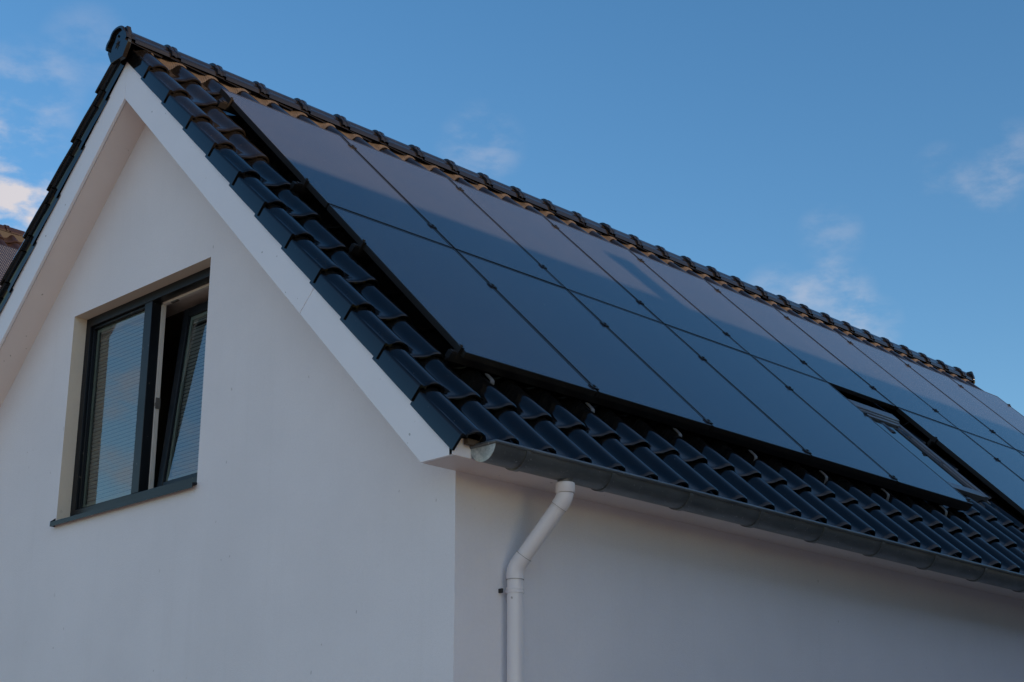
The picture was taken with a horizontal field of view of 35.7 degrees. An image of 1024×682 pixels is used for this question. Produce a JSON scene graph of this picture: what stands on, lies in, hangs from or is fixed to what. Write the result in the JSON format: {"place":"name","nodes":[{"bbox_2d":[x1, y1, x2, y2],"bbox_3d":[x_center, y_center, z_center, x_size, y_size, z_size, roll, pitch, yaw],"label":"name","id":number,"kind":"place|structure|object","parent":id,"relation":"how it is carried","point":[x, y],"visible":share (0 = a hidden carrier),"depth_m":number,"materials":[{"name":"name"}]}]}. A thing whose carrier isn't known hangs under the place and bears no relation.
{"place":"outdoors","nodes":[
{"label":"outdoors","id":0,"kind":"place"},
{"bbox_2d":[0,224,24,248],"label":"neighbour house","id":1,"kind":"structure","parent":0,"point":[11,237],"depth_m":24.03,"materials":[{"name":"brown tile"}]},
{"bbox_2d":[0,244,18,287],"bbox_3d":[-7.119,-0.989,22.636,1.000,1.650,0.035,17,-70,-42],"label":"roof","id":2,"kind":"structure","parent":1,"relation":"attached to","point":[7,254],"depth_m":22.94,"materials":[{"name":"grey"}]},
{"bbox_2d":[0,25,1023,681],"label":"house","id":3,"kind":"structure","parent":0,"point":[256,425],"depth_m":9.20,"materials":[{"name":"white paint"}]},
{"bbox_2d":[50,267,209,526],"bbox_3d":[-2.262,0.389,10.111,1.602,1.443,0.454,-17,-25,42],"label":"window","id":4,"kind":"structure","parent":3,"relation":"in","point":[126,406],"depth_m":10.21,"materials":[{"name":"black"}]},
{"bbox_2d":[216,97,1010,516],"bbox_3d":[2.536,0.469,12.611,2.274,2.441,10.335,-17,-25,42],"label":"panel mounting","id":5,"kind":"object","parent":3,"relation":"attached to","point":[452,355],"visible":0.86,"depth_m":9.47,"materials":[{"name":"black metal"}]},
{"bbox_2d":[219,88,452,247],"bbox_3d":[-1.143,-1.105,10.161,1.000,1.650,0.037,17,-70,-42],"label":"solar panel","id":6,"kind":"object","parent":5,"relation":"attached to","point":[337,170],"visible":0.92,"depth_m":10.07,"materials":[{"name":"grey"}]},
{"bbox_2d":[342,136,564,287],"bbox_3d":[-0.424,-0.879,10.848,1.000,0.035,1.650,17,20,-42],"label":"solar panel","id":7,"kind":"object","parent":5,"relation":"attached to","point":[460,220],"visible":0.77,"depth_m":10.78,"materials":[{"name":"grey"}]},
{"bbox_2d":[326,204,596,395],"bbox_3d":[-0.305,-0.244,9.002,1.000,1.650,0.036,17,-70,-42],"label":"solar panel","id":8,"kind":"object","parent":5,"relation":"attached to","point":[453,296],"visible":1,"depth_m":8.88,"materials":[{"name":"grey"}]},
{"bbox_2d":[449,179,661,322],"bbox_3d":[0.294,-0.652,11.536,1.000,0.037,1.650,17,20,-42],"label":"solar panel","id":9,"kind":"object","parent":5,"relation":"attached to","point":[570,265],"visible":0.77,"depth_m":11.48,"materials":[{"name":"grey"}]},
{"bbox_2d":[457,250,711,429],"bbox_3d":[0.414,-0.018,9.690,1.000,0.035,1.650,17,20,-42],"label":"solar panel","id":10,"kind":"object","parent":5,"relation":"attached to","point":[584,342],"visible":0.92,"depth_m":9.59,"materials":[{"name":"grey"}]},
{"bbox_2d":[544,216,748,353],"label":"solar panel","id":11,"kind":"object","parent":5,"relation":"attached to","point":[660,298],"visible":0.77,"depth_m":12.17,"materials":[{"name":"grey"}]},
{"bbox_2d":[568,290,810,459],"bbox_3d":[1.132,0.208,10.378,1.000,1.650,0.036,17,-70,-42],"label":"solar panel","id":12,"kind":"object","parent":5,"relation":"attached to","point":[703,388],"visible":0.92,"depth_m":10.29,"materials":[{"name":"grey"}]},
{"bbox_2d":[630,251,825,381],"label":"solar panel","id":13,"kind":"object","parent":5,"relation":"attached to","point":[749,335],"visible":0.77,"depth_m":12.86,"materials":[{"name":"grey"}]},
{"bbox_2d":[666,325,896,484],"bbox_3d":[1.851,0.434,11.065,1.000,0.036,1.650,18,20,-42],"label":"solar panel","id":14,"kind":"object","parent":5,"relation":"attached to","point":[796,418],"visible":0.92,"depth_m":10.98,"materials":[{"name":"grey"}]},
{"bbox_2d":[707,281,894,408],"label":"solar panel","id":15,"kind":"object","parent":5,"relation":"attached to","point":[819,359],"visible":0.85,"depth_m":13.52,"materials":[{"name":"grey"}]},
{"bbox_2d":[752,356,972,507],"bbox_3d":[2.570,0.660,11.753,1.000,1.650,0.036,17,-70,-42],"label":"solar panel","id":16,"kind":"object","parent":5,"relation":"attached to","point":[881,447],"visible":0.92,"depth_m":11.67,"materials":[{"name":"grey"}]},
{"bbox_2d":[777,309,957,428],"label":"solar panel","id":17,"kind":"object","parent":5,"relation":"attached to","point":[869,371],"visible":0.84,"depth_m":14.23,"materials":[{"name":"grey"}]},
{"bbox_2d":[840,334,1013,448],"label":"solar panel","id":18,"kind":"object","parent":5,"relation":"attached to","point":[931,395],"visible":0.77,"depth_m":14.93,"materials":[{"name":"grey"}]},
{"bbox_2d":[896,408,1023,514],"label":"solar panel","id":19,"kind":"object","parent":5,"relation":"attached to","point":[1000,479],"visible":1,"depth_m":13.18,"materials":[{"name":"grey"}]},
{"bbox_2d":[896,356,1023,452],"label":"solar panel","id":20,"kind":"object","parent":5,"relation":"attached to","point":[985,415],"visible":0.81,"depth_m":15.70,"materials":[{"name":"grey"}]},
{"bbox_2d":[949,377,1023,433],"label":"solar panel","id":21,"kind":"object","parent":5,"relation":"attached to","point":[1005,411],"visible":0.83,"depth_m":16.59,"materials":[{"name":"grey"}]},
{"bbox_2d":[961,430,1023,480],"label":"solar panel","id":22,"kind":"object","parent":5,"relation":"attached to","point":[1011,459],"visible":0.84,"depth_m":14.09,"materials":[{"name":"grey"}]},
{"bbox_2d":[0,0,1023,415],"label":"sky","id":23,"kind":"structure","parent":0,"point":[859,163],"materials":[{"name":"blue"}]}
]}

